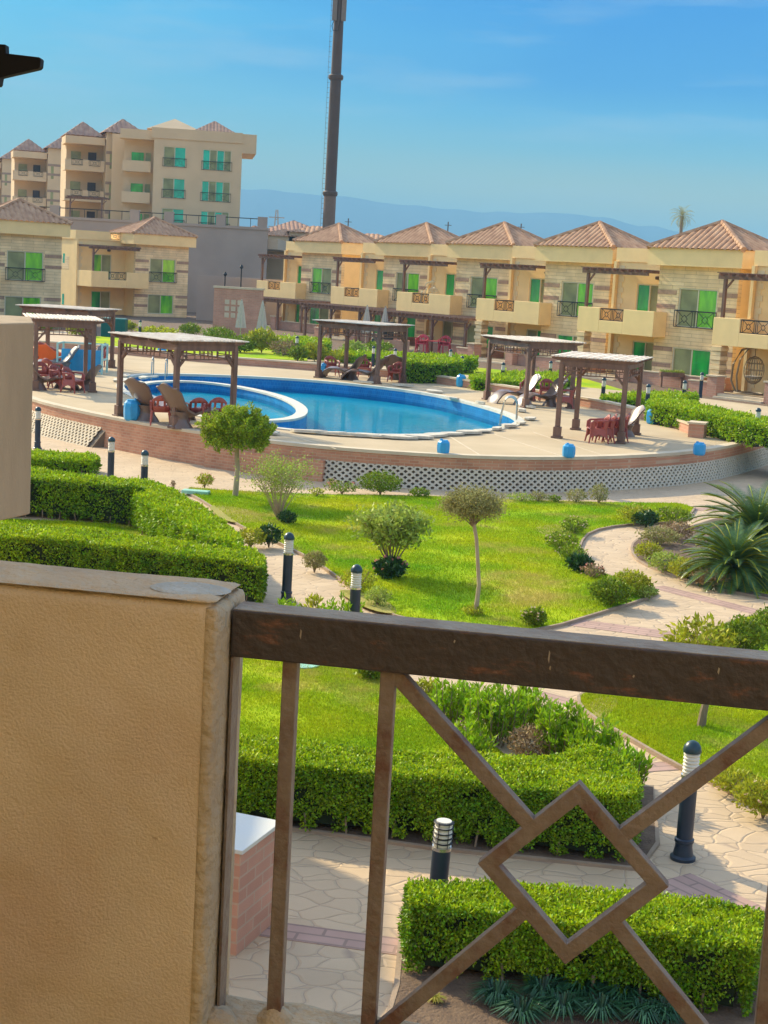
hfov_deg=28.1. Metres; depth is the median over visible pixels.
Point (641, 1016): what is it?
grass tuft
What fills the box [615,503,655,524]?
shrub
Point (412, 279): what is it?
window
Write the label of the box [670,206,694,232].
palm tree
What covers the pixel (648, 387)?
bollard lamp
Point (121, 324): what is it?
green bin
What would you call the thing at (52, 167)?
window
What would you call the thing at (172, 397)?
lounge chair
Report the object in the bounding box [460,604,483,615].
weeds
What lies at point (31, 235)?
villa
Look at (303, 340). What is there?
hedge
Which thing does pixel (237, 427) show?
topiary tree
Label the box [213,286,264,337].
screen wall
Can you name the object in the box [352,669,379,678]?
shrub
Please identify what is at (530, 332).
window
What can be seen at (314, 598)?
leafy shrub
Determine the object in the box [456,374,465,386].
blue barrel
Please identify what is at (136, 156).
balcony door
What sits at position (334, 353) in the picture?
shrub
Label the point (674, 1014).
grass tuft
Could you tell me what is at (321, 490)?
shrub
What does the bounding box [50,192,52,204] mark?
window
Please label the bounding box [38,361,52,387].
plastic chair
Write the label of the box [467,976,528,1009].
grass tuft
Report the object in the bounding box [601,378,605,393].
bollard lamp
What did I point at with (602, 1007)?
grass tuft
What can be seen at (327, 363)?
plastic chair
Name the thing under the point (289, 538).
bollard lamp
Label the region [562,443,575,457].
blue barrel
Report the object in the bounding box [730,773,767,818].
shrub
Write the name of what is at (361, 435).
stone slab
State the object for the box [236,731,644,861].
hedge
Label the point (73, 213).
balcony door
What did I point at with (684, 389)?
bollard lamp
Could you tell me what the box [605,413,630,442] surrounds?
plastic chair
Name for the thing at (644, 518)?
shrub
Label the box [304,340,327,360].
shrub
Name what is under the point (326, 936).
path band
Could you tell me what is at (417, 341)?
plastic chair
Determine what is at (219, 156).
window
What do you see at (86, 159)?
apartment block
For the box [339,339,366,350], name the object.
shrub
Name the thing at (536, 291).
window
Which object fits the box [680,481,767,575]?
cycad
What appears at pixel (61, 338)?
path
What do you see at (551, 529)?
worn ground
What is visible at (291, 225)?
distant building
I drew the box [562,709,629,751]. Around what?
leafy shrub
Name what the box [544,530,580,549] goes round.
shrub
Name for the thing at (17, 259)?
window
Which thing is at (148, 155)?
window
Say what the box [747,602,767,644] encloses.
shrub
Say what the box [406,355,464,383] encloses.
hedge
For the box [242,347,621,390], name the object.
lawn
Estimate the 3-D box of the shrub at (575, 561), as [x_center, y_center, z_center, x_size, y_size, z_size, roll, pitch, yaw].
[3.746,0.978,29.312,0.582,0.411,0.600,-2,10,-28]
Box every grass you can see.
[721,575,767,592]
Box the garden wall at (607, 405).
[38,340,688,432]
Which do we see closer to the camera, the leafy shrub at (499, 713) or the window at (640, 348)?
the leafy shrub at (499, 713)
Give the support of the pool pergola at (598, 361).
on the pool deck
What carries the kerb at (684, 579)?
on the pavement
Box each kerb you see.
[187,488,695,629]
[292,785,659,870]
[386,909,764,1012]
[577,692,739,796]
[630,518,767,599]
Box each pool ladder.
[150,357,167,380]
[498,395,517,425]
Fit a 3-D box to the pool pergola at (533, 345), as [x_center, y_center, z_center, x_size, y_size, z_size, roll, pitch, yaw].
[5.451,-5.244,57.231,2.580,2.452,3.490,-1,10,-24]
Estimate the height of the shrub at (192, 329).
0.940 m
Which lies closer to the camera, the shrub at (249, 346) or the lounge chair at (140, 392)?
the lounge chair at (140, 392)
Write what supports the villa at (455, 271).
on the garden
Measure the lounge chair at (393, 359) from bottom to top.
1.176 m
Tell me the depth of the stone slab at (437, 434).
43.81 m
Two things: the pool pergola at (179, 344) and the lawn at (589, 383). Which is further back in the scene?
the lawn at (589, 383)
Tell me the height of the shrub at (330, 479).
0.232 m
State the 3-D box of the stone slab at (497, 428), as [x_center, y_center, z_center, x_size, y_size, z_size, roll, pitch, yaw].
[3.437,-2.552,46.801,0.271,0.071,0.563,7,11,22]
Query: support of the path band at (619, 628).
on the pavement
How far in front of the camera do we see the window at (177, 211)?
165.68 m
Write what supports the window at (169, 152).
in the apartment block at (176, 166)
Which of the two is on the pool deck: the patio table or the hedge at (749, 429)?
the hedge at (749, 429)
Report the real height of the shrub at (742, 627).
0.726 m
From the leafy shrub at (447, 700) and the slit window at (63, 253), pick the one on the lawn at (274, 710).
the leafy shrub at (447, 700)
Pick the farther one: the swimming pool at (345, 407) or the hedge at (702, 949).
the swimming pool at (345, 407)
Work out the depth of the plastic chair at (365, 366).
66.96 m
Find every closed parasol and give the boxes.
[235,299,245,333]
[256,300,266,328]
[361,305,369,346]
[381,306,387,321]
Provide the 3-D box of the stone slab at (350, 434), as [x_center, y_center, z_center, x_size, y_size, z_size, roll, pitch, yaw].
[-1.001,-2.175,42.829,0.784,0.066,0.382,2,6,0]
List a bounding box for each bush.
[232,438,321,519]
[343,499,437,558]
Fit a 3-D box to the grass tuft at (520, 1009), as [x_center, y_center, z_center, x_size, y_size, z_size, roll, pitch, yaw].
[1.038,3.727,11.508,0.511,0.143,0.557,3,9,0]
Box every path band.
[259,923,397,954]
[532,690,576,706]
[568,620,686,639]
[645,762,678,771]
[655,586,759,613]
[666,873,764,909]
[695,508,718,510]
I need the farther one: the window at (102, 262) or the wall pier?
the window at (102, 262)
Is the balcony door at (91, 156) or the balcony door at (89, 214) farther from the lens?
the balcony door at (89, 214)
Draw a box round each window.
[4,296,40,315]
[6,250,42,280]
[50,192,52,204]
[51,166,53,178]
[62,253,64,303]
[91,291,109,307]
[94,254,110,279]
[145,184,149,192]
[146,153,150,160]
[147,294,172,313]
[150,258,175,281]
[162,178,184,197]
[162,208,183,222]
[163,146,185,166]
[200,211,228,225]
[201,181,229,201]
[202,149,230,170]
[295,304,299,321]
[297,265,301,282]
[309,308,328,323]
[311,267,330,293]
[373,315,380,332]
[375,269,382,289]
[393,317,415,336]
[395,272,418,299]
[442,321,452,342]
[445,273,455,295]
[466,324,492,347]
[469,276,497,306]
[526,329,540,354]
[529,278,544,302]
[556,334,576,353]
[560,281,593,316]
[632,341,653,370]
[636,284,658,311]
[671,347,710,376]
[677,288,717,328]
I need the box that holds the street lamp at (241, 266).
[240,264,242,286]
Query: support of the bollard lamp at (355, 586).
on the pavement
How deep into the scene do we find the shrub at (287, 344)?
78.83 m
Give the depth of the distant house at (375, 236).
169.05 m
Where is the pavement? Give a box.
[13,433,767,1016]
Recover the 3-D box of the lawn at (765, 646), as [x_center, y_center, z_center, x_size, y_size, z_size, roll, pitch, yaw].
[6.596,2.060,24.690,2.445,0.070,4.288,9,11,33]
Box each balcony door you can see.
[18,164,26,170]
[18,189,26,196]
[33,165,39,171]
[33,190,39,196]
[70,181,79,189]
[71,151,80,158]
[71,210,79,216]
[87,182,95,190]
[87,211,94,217]
[88,152,95,159]
[131,183,142,191]
[132,152,143,160]
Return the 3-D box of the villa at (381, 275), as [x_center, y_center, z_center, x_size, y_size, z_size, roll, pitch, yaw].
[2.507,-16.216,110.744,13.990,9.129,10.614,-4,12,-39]
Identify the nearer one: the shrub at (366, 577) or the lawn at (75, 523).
the shrub at (366, 577)
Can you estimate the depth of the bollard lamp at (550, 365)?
70.00 m
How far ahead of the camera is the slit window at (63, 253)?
130.76 m
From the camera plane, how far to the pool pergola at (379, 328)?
64.38 m
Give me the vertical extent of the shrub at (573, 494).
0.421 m
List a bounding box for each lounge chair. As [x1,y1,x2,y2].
[33,365,80,390]
[38,345,79,371]
[54,364,101,390]
[123,377,195,422]
[156,383,220,429]
[322,354,366,379]
[340,356,388,382]
[384,354,401,379]
[487,374,541,403]
[513,376,568,406]
[589,405,645,436]
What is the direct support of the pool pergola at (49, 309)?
on the pool deck
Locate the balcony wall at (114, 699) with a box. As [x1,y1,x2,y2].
[0,560,244,1023]
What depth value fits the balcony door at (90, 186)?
172.53 m
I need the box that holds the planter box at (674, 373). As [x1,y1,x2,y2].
[659,369,684,387]
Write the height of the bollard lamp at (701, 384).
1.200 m
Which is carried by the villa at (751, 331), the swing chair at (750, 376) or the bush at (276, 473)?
the swing chair at (750, 376)
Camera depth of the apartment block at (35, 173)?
200.72 m
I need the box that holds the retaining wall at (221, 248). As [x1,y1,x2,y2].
[39,205,268,311]
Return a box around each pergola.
[15,304,121,367]
[22,313,103,392]
[65,195,109,218]
[108,331,248,428]
[312,319,414,383]
[481,334,584,408]
[551,351,652,443]
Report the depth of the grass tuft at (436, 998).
11.68 m
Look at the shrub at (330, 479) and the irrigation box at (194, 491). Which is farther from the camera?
the shrub at (330, 479)
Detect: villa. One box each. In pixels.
[0,198,72,315]
[60,216,197,317]
[257,222,374,333]
[300,222,458,345]
[364,221,549,357]
[456,221,658,371]
[555,220,767,390]
[688,250,767,403]
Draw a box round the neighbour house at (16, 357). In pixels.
[0,315,33,519]
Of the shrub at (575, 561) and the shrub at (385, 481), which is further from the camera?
the shrub at (385, 481)
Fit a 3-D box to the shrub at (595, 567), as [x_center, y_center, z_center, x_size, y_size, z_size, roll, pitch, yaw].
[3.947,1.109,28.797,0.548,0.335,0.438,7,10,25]
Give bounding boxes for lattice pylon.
[268,210,284,226]
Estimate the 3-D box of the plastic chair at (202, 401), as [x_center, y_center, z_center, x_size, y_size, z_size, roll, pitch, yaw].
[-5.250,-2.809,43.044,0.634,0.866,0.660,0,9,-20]
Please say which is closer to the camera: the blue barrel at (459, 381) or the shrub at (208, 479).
the shrub at (208, 479)
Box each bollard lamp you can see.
[33,407,41,448]
[107,437,114,476]
[141,450,148,479]
[281,532,294,602]
[350,564,362,611]
[371,346,374,366]
[430,818,454,884]
[501,362,504,372]
[549,361,552,370]
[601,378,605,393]
[645,384,650,402]
[670,740,701,863]
[682,380,686,392]
[699,372,703,397]
[752,408,760,446]
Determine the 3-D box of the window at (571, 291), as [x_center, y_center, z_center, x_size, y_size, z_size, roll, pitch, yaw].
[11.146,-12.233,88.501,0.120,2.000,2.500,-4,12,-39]
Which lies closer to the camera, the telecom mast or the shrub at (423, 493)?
the shrub at (423, 493)
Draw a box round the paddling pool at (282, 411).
[144,380,307,428]
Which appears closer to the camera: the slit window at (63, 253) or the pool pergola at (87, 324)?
the pool pergola at (87, 324)
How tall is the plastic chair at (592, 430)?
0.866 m
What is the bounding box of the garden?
[43,312,767,405]
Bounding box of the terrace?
[267,239,285,251]
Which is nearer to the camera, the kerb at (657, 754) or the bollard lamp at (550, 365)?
the kerb at (657, 754)
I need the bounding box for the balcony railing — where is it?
[217,601,767,1023]
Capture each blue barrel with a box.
[123,398,140,420]
[321,363,325,370]
[437,439,449,452]
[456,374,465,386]
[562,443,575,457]
[646,409,656,423]
[693,441,705,455]
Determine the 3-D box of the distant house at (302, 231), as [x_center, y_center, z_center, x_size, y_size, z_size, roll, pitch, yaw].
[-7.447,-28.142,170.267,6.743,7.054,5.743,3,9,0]
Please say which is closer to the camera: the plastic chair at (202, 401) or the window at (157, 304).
the plastic chair at (202, 401)
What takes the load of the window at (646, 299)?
in the villa at (664, 310)
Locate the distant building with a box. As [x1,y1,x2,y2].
[268,220,308,231]
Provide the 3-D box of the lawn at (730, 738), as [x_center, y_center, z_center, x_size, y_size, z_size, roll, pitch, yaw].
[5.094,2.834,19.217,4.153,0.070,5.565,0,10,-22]
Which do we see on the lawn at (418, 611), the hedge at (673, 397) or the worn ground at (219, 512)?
the worn ground at (219, 512)
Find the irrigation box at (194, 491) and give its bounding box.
[181,489,209,494]
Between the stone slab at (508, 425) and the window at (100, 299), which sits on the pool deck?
the stone slab at (508, 425)
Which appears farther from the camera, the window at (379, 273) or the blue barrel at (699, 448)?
the window at (379, 273)
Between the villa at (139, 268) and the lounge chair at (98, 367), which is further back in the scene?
the villa at (139, 268)
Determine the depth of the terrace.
149.14 m
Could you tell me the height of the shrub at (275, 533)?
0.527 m
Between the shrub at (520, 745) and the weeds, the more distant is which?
the weeds
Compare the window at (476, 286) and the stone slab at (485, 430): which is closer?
the stone slab at (485, 430)
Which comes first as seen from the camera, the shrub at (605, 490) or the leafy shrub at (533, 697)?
the leafy shrub at (533, 697)
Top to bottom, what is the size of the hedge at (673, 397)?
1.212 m
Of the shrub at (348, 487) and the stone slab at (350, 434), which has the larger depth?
the stone slab at (350, 434)
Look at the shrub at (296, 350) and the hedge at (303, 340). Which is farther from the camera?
the hedge at (303, 340)
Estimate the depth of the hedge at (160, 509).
29.30 m
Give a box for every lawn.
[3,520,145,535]
[96,336,306,360]
[190,488,691,628]
[240,659,503,755]
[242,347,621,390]
[580,694,767,793]
[701,563,767,593]
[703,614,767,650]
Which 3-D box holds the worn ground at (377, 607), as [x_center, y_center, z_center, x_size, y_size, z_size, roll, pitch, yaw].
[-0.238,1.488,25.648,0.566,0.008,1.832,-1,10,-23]
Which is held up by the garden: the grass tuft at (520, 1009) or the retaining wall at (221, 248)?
the retaining wall at (221, 248)
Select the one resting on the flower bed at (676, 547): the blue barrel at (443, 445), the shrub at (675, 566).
the shrub at (675, 566)
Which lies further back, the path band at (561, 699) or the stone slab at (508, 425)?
the stone slab at (508, 425)
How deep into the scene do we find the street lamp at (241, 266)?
125.28 m
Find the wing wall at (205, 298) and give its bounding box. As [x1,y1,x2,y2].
[196,275,282,323]
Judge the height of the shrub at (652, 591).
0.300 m
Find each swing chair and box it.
[420,280,438,303]
[730,348,764,394]
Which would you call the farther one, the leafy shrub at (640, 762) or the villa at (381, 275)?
the villa at (381, 275)
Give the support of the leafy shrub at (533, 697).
on the pavement
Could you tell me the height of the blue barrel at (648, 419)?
0.544 m
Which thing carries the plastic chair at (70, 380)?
on the pool deck
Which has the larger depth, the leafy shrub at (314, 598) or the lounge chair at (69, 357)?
the lounge chair at (69, 357)
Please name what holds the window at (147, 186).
in the apartment block at (176, 166)
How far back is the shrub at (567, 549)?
30.24 m
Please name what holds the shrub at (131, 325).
on the garden
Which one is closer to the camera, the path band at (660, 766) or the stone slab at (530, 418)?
the path band at (660, 766)
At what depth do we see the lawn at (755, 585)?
28.41 m
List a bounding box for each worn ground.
[210,505,262,522]
[340,590,396,613]
[535,524,575,535]
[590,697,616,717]
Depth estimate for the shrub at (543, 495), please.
38.24 m
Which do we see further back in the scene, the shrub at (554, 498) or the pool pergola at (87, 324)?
the pool pergola at (87, 324)
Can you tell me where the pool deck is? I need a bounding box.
[32,349,767,454]
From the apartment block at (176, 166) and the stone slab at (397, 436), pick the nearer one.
the stone slab at (397, 436)
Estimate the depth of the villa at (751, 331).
73.17 m
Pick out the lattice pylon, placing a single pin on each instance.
(277, 217)
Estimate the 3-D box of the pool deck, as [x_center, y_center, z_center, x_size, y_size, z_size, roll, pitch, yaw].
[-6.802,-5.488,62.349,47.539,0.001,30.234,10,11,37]
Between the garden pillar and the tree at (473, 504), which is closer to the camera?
the garden pillar
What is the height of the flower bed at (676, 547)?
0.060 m
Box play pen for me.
[56,341,108,374]
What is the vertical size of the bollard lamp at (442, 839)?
0.880 m
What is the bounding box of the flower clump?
[371,555,409,579]
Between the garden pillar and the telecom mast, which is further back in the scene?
the telecom mast
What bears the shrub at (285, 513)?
on the lawn at (418, 611)
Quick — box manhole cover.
[300,664,319,668]
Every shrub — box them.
[66,328,83,334]
[128,320,137,331]
[133,325,180,332]
[178,322,202,334]
[194,472,215,487]
[198,325,235,338]
[226,333,257,352]
[238,526,267,547]
[242,326,282,352]
[256,522,284,547]
[266,338,294,355]
[275,591,300,605]
[276,509,296,522]
[286,344,309,360]
[299,592,325,608]
[301,550,327,572]
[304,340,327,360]
[308,487,324,495]
[318,591,365,612]
[323,349,353,360]
[323,480,359,493]
[326,478,336,485]
[336,565,378,591]
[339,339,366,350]
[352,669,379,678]
[355,469,404,494]
[361,585,392,604]
[364,339,394,351]
[408,487,430,496]
[415,676,441,697]
[428,677,480,723]
[449,719,498,754]
[457,682,535,747]
[500,723,559,756]
[504,491,536,501]
[514,686,551,737]
[519,606,547,625]
[527,491,548,500]
[533,698,593,754]
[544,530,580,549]
[547,495,561,501]
[554,542,587,558]
[559,515,589,532]
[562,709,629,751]
[564,488,589,501]
[564,551,595,571]
[579,562,606,576]
[586,575,634,604]
[588,483,609,502]
[606,733,655,784]
[607,568,656,594]
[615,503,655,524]
[631,509,659,527]
[632,540,664,558]
[634,524,684,544]
[635,584,659,598]
[644,550,684,571]
[652,505,694,523]
[658,518,698,539]
[658,611,745,647]
[664,557,704,578]
[689,566,733,587]
[709,765,760,793]
[718,614,767,649]
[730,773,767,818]
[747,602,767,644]
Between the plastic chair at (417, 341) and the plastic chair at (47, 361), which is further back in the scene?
the plastic chair at (417, 341)
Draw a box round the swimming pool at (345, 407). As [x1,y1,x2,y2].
[116,373,523,434]
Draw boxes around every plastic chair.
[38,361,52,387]
[41,358,62,376]
[47,364,69,389]
[60,366,84,393]
[96,346,108,366]
[149,395,170,425]
[185,397,207,421]
[202,397,226,420]
[324,355,339,376]
[356,358,371,376]
[387,362,402,382]
[415,334,428,352]
[437,335,450,353]
[520,379,535,400]
[538,378,552,401]
[562,387,575,408]
[584,414,610,443]
[591,414,617,443]
[598,416,619,441]
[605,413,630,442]
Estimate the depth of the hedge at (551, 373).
67.66 m
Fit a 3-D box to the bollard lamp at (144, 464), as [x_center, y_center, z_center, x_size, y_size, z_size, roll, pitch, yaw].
[-5.455,-0.816,34.959,0.250,1.200,0.250,3,9,0]
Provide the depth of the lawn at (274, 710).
19.21 m
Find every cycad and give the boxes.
[676,516,767,598]
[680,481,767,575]
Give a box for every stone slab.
[139,375,148,378]
[291,429,327,432]
[315,431,346,434]
[339,432,360,435]
[353,380,373,382]
[356,432,377,436]
[366,434,383,437]
[382,434,417,438]
[392,383,413,386]
[405,434,433,438]
[422,432,447,437]
[426,389,442,392]
[442,431,464,435]
[445,396,458,399]
[456,430,481,433]
[474,429,490,431]
[492,426,501,429]
[502,423,516,426]
[516,420,525,423]
[518,407,525,411]
[523,417,535,419]
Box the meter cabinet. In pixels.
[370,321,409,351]
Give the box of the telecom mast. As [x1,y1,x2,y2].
[320,0,346,227]
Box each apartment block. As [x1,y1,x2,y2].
[0,152,11,203]
[10,137,61,210]
[60,119,137,218]
[110,119,256,225]
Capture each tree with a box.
[192,401,277,495]
[430,481,510,612]
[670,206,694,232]
[697,704,708,726]
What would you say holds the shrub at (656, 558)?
on the flower bed at (676, 547)
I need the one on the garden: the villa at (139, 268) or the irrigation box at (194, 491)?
the villa at (139, 268)
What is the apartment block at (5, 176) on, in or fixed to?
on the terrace
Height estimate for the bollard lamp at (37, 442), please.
1.200 m
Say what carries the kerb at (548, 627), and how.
on the pavement
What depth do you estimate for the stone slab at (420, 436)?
43.07 m
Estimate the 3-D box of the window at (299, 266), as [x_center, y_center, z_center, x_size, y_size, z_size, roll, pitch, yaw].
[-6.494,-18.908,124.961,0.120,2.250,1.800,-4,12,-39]
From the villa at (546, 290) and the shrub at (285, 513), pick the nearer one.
the shrub at (285, 513)
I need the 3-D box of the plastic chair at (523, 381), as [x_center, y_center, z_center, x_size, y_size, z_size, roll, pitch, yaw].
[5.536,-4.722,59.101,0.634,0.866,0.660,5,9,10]
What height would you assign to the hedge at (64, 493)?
1.026 m
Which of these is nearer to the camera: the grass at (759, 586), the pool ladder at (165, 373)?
the grass at (759, 586)
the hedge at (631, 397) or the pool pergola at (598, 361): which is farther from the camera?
the hedge at (631, 397)
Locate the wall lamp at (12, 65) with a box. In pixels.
[0,44,43,86]
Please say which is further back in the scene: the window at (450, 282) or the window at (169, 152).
the window at (169, 152)
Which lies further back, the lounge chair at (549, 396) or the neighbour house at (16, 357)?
the lounge chair at (549, 396)
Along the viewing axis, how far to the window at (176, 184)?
165.24 m
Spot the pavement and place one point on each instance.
(329, 883)
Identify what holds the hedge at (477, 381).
on the pool deck
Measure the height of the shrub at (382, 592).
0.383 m
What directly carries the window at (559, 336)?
in the villa at (546, 290)
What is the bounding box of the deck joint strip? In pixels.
[196,418,600,454]
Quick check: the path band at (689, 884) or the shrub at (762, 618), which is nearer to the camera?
the path band at (689, 884)
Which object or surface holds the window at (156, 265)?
in the villa at (139, 268)
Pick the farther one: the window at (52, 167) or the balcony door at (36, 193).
the balcony door at (36, 193)
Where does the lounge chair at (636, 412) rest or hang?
on the pool deck
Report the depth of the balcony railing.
2.51 m
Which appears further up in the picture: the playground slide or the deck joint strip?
the playground slide
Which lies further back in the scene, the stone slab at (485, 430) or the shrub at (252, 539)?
the stone slab at (485, 430)
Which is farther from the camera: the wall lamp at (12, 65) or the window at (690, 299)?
the window at (690, 299)
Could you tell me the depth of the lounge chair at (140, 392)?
43.53 m
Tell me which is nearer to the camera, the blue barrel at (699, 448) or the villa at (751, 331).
the blue barrel at (699, 448)
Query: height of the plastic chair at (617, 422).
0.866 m
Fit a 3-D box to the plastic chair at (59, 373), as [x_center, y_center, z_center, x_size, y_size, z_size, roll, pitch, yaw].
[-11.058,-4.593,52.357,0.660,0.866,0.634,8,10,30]
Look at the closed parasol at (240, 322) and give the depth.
95.20 m
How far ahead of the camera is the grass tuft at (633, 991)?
11.82 m
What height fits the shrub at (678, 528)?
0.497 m
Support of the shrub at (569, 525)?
on the lawn at (418, 611)
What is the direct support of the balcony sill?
on the own house
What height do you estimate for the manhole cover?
0.025 m
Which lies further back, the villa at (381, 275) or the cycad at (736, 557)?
the villa at (381, 275)
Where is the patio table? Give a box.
[422,340,445,353]
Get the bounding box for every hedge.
[0,520,268,602]
[25,465,146,525]
[31,448,102,473]
[123,475,244,549]
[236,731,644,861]
[272,332,331,359]
[337,347,479,372]
[396,875,764,1016]
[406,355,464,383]
[467,370,566,392]
[499,368,575,387]
[599,389,700,405]
[643,396,767,449]
[661,392,701,403]
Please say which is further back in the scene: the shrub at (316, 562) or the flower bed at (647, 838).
the shrub at (316, 562)
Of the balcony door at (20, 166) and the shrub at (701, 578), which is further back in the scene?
the balcony door at (20, 166)
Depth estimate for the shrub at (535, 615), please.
24.45 m
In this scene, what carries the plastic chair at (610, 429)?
on the pool deck
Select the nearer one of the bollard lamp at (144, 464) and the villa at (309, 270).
the bollard lamp at (144, 464)
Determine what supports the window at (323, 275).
in the villa at (309, 270)
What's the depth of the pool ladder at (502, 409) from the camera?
50.40 m
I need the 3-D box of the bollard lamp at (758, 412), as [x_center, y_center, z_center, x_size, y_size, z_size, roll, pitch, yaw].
[11.479,-2.613,47.289,0.250,1.200,0.250,3,9,0]
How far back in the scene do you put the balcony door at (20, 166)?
202.11 m
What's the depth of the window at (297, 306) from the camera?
125.92 m
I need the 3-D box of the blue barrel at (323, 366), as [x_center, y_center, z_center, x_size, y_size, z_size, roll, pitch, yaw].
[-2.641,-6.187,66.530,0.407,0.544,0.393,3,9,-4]
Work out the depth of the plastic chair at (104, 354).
64.55 m
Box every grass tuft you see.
[427,993,445,1003]
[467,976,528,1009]
[489,993,551,1023]
[512,973,576,1001]
[527,988,592,1023]
[547,973,609,997]
[564,991,631,1023]
[592,980,651,1009]
[615,995,675,1023]
[637,994,684,1023]
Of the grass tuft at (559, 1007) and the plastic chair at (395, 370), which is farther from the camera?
the plastic chair at (395, 370)
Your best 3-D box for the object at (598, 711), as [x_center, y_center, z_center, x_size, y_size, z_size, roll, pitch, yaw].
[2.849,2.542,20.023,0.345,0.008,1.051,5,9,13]
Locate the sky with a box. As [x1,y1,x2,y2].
[0,0,767,238]
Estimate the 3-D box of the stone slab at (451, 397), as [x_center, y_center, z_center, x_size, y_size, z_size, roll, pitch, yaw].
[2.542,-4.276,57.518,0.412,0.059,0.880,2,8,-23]
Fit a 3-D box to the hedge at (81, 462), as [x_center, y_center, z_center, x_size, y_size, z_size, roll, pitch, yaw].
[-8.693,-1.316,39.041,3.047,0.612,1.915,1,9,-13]
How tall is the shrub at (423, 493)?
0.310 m
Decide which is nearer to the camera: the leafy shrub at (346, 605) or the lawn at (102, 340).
the leafy shrub at (346, 605)
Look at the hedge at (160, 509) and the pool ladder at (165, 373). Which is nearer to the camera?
the hedge at (160, 509)
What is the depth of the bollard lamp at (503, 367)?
66.53 m
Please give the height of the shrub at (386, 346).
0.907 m
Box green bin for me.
[101,317,127,337]
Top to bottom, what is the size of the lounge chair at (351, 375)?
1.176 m
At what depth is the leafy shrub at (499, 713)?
18.15 m
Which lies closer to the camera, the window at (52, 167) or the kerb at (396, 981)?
the kerb at (396, 981)
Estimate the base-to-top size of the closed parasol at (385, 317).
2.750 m
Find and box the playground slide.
[33,341,60,361]
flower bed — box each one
[242,787,654,865]
[393,911,764,1023]
[633,513,767,596]
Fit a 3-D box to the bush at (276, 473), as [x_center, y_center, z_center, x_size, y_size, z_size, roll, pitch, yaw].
[-2.288,-0.696,33.088,1.891,1.803,1.992,3,9,0]
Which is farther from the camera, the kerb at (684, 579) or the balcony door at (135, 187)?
the balcony door at (135, 187)
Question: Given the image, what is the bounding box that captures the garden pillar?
[230,812,274,955]
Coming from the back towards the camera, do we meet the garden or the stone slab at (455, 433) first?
the garden
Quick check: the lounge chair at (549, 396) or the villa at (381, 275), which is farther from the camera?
the villa at (381, 275)
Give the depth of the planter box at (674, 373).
76.57 m
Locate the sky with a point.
(633, 112)
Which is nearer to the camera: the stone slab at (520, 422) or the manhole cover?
the manhole cover
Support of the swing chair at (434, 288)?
on the villa at (455, 271)
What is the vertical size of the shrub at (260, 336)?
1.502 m
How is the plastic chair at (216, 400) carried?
on the pool deck
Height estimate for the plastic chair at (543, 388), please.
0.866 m
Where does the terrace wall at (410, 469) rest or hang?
on the pavement
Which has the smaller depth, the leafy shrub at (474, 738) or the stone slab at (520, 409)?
the leafy shrub at (474, 738)
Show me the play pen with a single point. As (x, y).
(76, 361)
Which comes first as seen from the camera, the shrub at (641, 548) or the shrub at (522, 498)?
the shrub at (641, 548)
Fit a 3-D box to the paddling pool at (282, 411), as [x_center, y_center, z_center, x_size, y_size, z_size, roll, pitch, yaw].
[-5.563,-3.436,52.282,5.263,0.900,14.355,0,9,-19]
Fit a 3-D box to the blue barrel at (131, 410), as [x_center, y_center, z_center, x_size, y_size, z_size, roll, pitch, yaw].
[-7.172,-2.924,43.787,0.462,0.640,0.479,0,10,-22]
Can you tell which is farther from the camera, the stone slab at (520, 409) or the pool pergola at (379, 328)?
the pool pergola at (379, 328)
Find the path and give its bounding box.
[38,331,83,341]
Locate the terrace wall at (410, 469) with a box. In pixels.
[32,396,767,492]
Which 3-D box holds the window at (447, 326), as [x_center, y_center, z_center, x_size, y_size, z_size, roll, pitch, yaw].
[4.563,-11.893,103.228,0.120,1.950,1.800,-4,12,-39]
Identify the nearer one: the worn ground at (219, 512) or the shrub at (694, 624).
the shrub at (694, 624)
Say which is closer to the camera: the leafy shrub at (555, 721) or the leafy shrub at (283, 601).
the leafy shrub at (555, 721)
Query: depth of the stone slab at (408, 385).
62.22 m
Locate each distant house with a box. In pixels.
[266,229,297,279]
[286,226,321,240]
[366,233,388,242]
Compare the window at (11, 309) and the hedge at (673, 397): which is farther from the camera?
the window at (11, 309)
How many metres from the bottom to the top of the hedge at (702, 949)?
0.733 m
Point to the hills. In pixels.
(364, 216)
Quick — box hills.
[239,189,678,242]
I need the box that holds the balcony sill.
[207,995,419,1023]
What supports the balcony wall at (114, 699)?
attached to the own house
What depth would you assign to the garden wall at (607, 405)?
68.81 m
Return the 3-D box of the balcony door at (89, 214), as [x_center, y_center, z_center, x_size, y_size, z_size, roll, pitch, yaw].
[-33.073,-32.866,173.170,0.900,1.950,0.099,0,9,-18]
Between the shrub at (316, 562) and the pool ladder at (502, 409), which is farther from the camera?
the pool ladder at (502, 409)
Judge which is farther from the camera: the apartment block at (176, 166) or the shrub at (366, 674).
the apartment block at (176, 166)
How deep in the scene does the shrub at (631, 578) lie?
27.27 m

